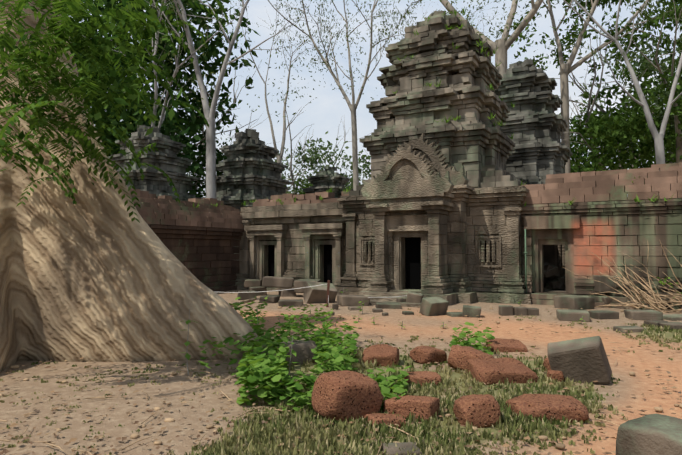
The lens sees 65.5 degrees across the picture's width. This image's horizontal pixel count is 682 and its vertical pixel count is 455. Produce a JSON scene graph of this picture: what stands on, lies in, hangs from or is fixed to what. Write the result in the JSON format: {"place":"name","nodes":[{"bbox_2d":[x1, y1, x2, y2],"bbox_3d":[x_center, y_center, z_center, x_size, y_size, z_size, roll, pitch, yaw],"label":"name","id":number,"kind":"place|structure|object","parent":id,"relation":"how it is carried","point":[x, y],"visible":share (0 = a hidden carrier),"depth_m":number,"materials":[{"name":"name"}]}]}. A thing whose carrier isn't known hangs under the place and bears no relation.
{"place":"outdoors","nodes":[
{"label":"outdoors","id":0,"kind":"place"},
{"bbox_2d":[0,0,228,222],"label":"tree fronds","id":1,"kind":"object","parent":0,"point":[45,59],"visible":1,"depth_m":8.48,"materials":[{"name":"green plant"}]},
{"bbox_2d":[72,0,259,196],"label":"tree","id":2,"kind":"object","parent":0,"point":[192,117],"visible":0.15,"depth_m":39.70,"materials":[{"name":"green plant"}]},
{"bbox_2d":[143,86,236,196],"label":"canopy","id":3,"kind":"object","parent":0,"point":[221,157],"visible":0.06,"depth_m":48.11,"materials":[{"name":"green plant"}]},
{"bbox_2d":[169,64,275,197],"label":"leafy tree","id":4,"kind":"object","parent":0,"point":[202,183],"depth_m":48.82,"materials":[{"name":"plant"}]},
{"bbox_2d":[205,129,291,273],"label":"tower","id":5,"kind":"structure","parent":0,"point":[249,168],"depth_m":34.87,"materials":[{"name":"stone"}]},
{"bbox_2d":[302,166,352,197],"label":"tower","id":6,"kind":"structure","parent":0,"point":[326,178],"depth_m":46.76,"materials":[{"name":"stone"}]},
{"bbox_2d":[0,290,681,454],"bbox_3d":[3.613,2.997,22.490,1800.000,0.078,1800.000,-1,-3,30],"label":"ground","id":7,"kind":"structure","parent":0,"point":[642,358],"depth_m":7.92,"materials":[{"name":"brown soil"}]},
{"bbox_2d":[0,0,258,371],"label":"tree trunk","id":8,"kind":"object","parent":7,"relation":"on","point":[95,273],"visible":0.85,"depth_m":9.89,"materials":[{"name":"brown plant"}]},
{"bbox_2d":[108,125,202,200],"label":"tower","id":9,"kind":"structure","parent":7,"relation":"on","point":[168,162],"depth_m":32.92,"materials":[{"name":"stone"}]},
{"bbox_2d":[82,0,245,128],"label":"pale tree","id":10,"kind":"object","parent":7,"relation":"on","point":[166,96],"depth_m":35.43,"materials":[{"name":"grey plant"}]},
{"bbox_2d":[94,85,256,186],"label":"leafy tree","id":11,"kind":"object","parent":7,"relation":"on","point":[199,142],"depth_m":43.89,"materials":[{"name":"grey plant"}]},
{"bbox_2d":[148,224,243,291],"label":"wall","id":12,"kind":"structure","parent":7,"relation":"on","point":[208,257],"depth_m":25.66,"materials":[{"name":"brown stone"}]},
{"bbox_2d":[129,189,244,228],"bbox_3d":[-11.856,-1.155,17.845,2.158,1.633,24.280,-1,-3,30],"label":"wall top","id":13,"kind":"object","parent":12,"relation":"on","point":[162,210],"depth_m":24.58,"materials":[{"name":"brown stone"}]},
{"bbox_2d":[151,0,331,198],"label":"forked tree","id":14,"kind":"object","parent":7,"relation":"on","point":[209,115],"depth_m":33.49,"materials":[{"name":"grey plant"}]},
{"bbox_2d":[119,0,306,129],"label":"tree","id":15,"kind":"object","parent":14,"relation":"attached to","point":[227,63],"visible":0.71,"depth_m":32.27,"materials":[{"name":"green plant"}]},
{"bbox_2d":[231,298,255,306],"bbox_3d":[-6.820,2.689,18.294,6.191,0.230,5.810,0,-2,10],"label":"root piece","id":16,"kind":"object","parent":7,"relation":"on","point":[248,300],"visible":0.23,"depth_m":19.44,"materials":[{"name":"brown wood"}]},
{"bbox_2d":[201,116,339,194],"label":"leafy tree","id":17,"kind":"object","parent":7,"relation":"on","point":[296,162],"depth_m":75.35,"materials":[{"name":"grey plant"}]},
{"bbox_2d":[230,0,333,178],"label":"bare tree","id":18,"kind":"object","parent":7,"relation":"on","point":[279,157],"depth_m":57.57,"materials":[{"name":"grey plant"}]},
{"bbox_2d":[234,202,356,291],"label":"wing","id":19,"kind":"structure","parent":7,"relation":"on","point":[296,224],"depth_m":26.28,"materials":[{"name":"grey stone"}]},
{"bbox_2d":[253,191,348,206],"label":"wing roof","id":20,"kind":"structure","parent":19,"relation":"on","point":[311,198],"depth_m":26.96,"materials":[{"name":"stone"}]},
{"bbox_2d":[229,90,373,194],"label":"leafy tree","id":21,"kind":"object","parent":7,"relation":"on","point":[290,169],"depth_m":59.32,"materials":[{"name":"grey plant"}]},
{"bbox_2d":[272,131,371,194],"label":"canopy","id":22,"kind":"object","parent":21,"relation":"attached to","point":[312,160],"visible":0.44,"depth_m":60.60,"materials":[{"name":"green plant"}]},
{"bbox_2d":[326,280,329,306],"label":"barrier posts","id":23,"kind":"object","parent":7,"relation":"on","point":[328,286],"visible":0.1,"depth_m":18.91,"materials":[{"name":"brown wood"}]},
{"bbox_2d":[221,284,406,305],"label":"barrier ropes","id":24,"kind":"object","parent":23,"relation":"attached to","point":[305,287],"visible":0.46,"depth_m":19.49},
{"bbox_2d":[0,297,681,454],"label":"leaf litter","id":25,"kind":"object","parent":7,"relation":"on","point":[13,424],"visible":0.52,"depth_m":6.19,"materials":[{"name":"brown plant"}]},
{"bbox_2d":[0,302,681,454],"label":"twigs and pebbles","id":26,"kind":"object","parent":7,"relation":"on","point":[543,437],"visible":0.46,"depth_m":6.24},
{"bbox_2d":[268,0,415,190],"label":"thin tree","id":27,"kind":"object","parent":7,"relation":"on","point":[353,106],"depth_m":41.95,"materials":[{"name":"grey plant"}]},
{"bbox_2d":[273,0,418,106],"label":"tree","id":28,"kind":"object","parent":27,"relation":"on","point":[315,63],"visible":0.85,"depth_m":40.53,"materials":[{"name":"green plant"}]},
{"bbox_2d":[177,289,584,411],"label":"plants","id":29,"kind":"object","parent":7,"relation":"on","point":[252,375],"depth_m":8.55,"materials":[{"name":"green plant"}]},
{"bbox_2d":[334,133,542,306],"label":"temple entrance building","id":30,"kind":"structure","parent":7,"relation":"on","point":[449,216],"depth_m":20.99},
{"bbox_2d":[367,237,491,289],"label":"dark openings","id":31,"kind":"object","parent":30,"relation":"in","point":[412,262],"visible":0.23,"depth_m":21.50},
{"bbox_2d":[349,165,526,194],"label":"temple porch roofs","id":32,"kind":"structure","parent":30,"relation":"on","point":[494,176],"depth_m":21.61,"materials":[{"name":"grey stone"}]},
{"bbox_2d":[311,338,588,427],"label":"laterite blocks","id":33,"kind":"object","parent":7,"relation":"on","point":[341,395],"depth_m":6.41,"materials":[{"name":"red stone"}]},
{"bbox_2d":[408,2,502,38],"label":"bare tree","id":34,"kind":"object","parent":7,"relation":"on","point":[472,13],"depth_m":63.28,"materials":[{"name":"plant"}]},
{"bbox_2d":[237,275,681,332],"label":"stone blocks","id":35,"kind":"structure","parent":7,"relation":"on","point":[434,306],"depth_m":18.36,"materials":[{"name":"grey stone"}]},
{"bbox_2d":[277,336,681,454],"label":"sandstone blocks","id":36,"kind":"object","parent":7,"relation":"on","point":[583,360],"depth_m":7.95,"materials":[{"name":"grey stone"}]},
{"bbox_2d":[394,0,638,95],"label":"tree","id":37,"kind":"object","parent":7,"relation":"on","point":[502,45],"depth_m":33.85,"materials":[{"name":"grey plant"}]},
{"bbox_2d":[438,0,534,40],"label":"tree foliage","id":38,"kind":"object","parent":37,"relation":"on","point":[498,33],"visible":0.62,"depth_m":32.66,"materials":[{"name":"green plant"}]},
{"bbox_2d":[501,0,681,83],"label":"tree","id":39,"kind":"object","parent":37,"relation":"on","point":[574,35],"visible":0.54,"depth_m":38.01,"materials":[{"name":"green plant"}]},
{"bbox_2d":[620,29,681,129],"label":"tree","id":40,"kind":"object","parent":39,"relation":"attached to","point":[648,65],"visible":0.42,"depth_m":35.18,"materials":[{"name":"green plant"}]},
{"bbox_2d":[524,229,527,292],"bbox_3d":[7.157,1.484,20.532,0.120,2.850,0.120,-1,-3,30],"label":"pole","id":41,"kind":"object","parent":7,"relation":"on","point":[525,252],"visible":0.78,"depth_m":20.49,"materials":[{"name":"grey"}]},
{"bbox_2d":[495,59,572,184],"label":"temple tower","id":42,"kind":"structure","parent":7,"relation":"on","point":[536,125],"depth_m":28.45,"materials":[{"name":"grey stone"}]},
{"bbox_2d":[569,97,627,195],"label":"leafy tree","id":43,"kind":"object","parent":7,"relation":"on","point":[579,118],"depth_m":49.53,"materials":[{"name":"plant"}]},
{"bbox_2d":[521,198,681,310],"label":"wing","id":44,"kind":"structure","parent":7,"relation":"on","point":[581,231],"depth_m":19.48,"materials":[{"name":"red stone"}]},
{"bbox_2d":[520,196,681,293],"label":"wing interior","id":45,"kind":"object","parent":44,"relation":"in","point":[554,276],"visible":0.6,"depth_m":22.21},
{"bbox_2d":[521,162,681,204],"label":"roof","id":46,"kind":"structure","parent":44,"relation":"on","point":[665,181],"depth_m":19.58,"materials":[{"name":"brown stone"}]},
{"bbox_2d":[543,0,681,172],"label":"tall tree","id":47,"kind":"object","parent":7,"relation":"on","point":[567,68],"depth_m":36.59,"materials":[{"name":"grey plant"}]},
{"bbox_2d":[563,239,681,312],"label":"dead branch pile","id":48,"kind":"object","parent":7,"relation":"on","point":[646,300],"visible":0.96,"depth_m":17.68,"materials":[{"name":"beige wood"}]},
{"bbox_2d":[563,0,681,170],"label":"bare tree","id":49,"kind":"object","parent":7,"relation":"on","point":[658,143],"depth_m":29.71,"materials":[{"name":"grey plant"}]},
{"bbox_2d":[657,277,681,297],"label":"shrub","id":50,"kind":"object","parent":7,"relation":"on","point":[660,281],"visible":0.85,"depth_m":17.39,"materials":[{"name":"green plant"}]},
{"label":"leafy tree","id":51,"kind":"object","parent":7,"relation":"on","visible":0},
{"bbox_2d":[559,112,681,177],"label":"canopy","id":52,"kind":"object","parent":51,"relation":"attached to","point":[582,153],"visible":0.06,"depth_m":48.67,"materials":[{"name":"green plant"}]},
{"bbox_2d":[575,53,680,140],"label":"canopy","id":53,"kind":"object","parent":52,"relation":"attached to","point":[585,95],"visible":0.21,"depth_m":41.74,"materials":[{"name":"green plant"}]},
{"bbox_2d":[0,293,681,454],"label":"grass","id":54,"kind":"structure","parent":0,"point":[303,428],"depth_m":6.03,"materials":[{"name":"green plant"}]},
{"bbox_2d":[69,0,681,196],"label":"sky","id":55,"kind":"structure","parent":0,"point":[325,113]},
{"bbox_2d":[193,6,674,207],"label":"plants on masonry","id":56,"kind":"object","parent":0,"point":[447,121],"visible":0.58,"depth_m":22.72,"materials":[{"name":"green plant"}]},
{"bbox_2d":[360,11,514,187],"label":"temple tower","id":57,"kind":"structure","parent":0,"point":[473,140],"depth_m":22.88,"materials":[{"name":"grey stone"}]},
{"bbox_2d":[555,16,681,183],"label":"tree","id":58,"kind":"object","parent":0,"point":[594,126],"depth_m":37.28,"materials":[{"name":"green plant"}]},
{"bbox_2d":[584,1,681,169],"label":"tree","id":59,"kind":"object","parent":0,"point":[647,151],"depth_m":34.75,"materials":[{"name":"green plant"}]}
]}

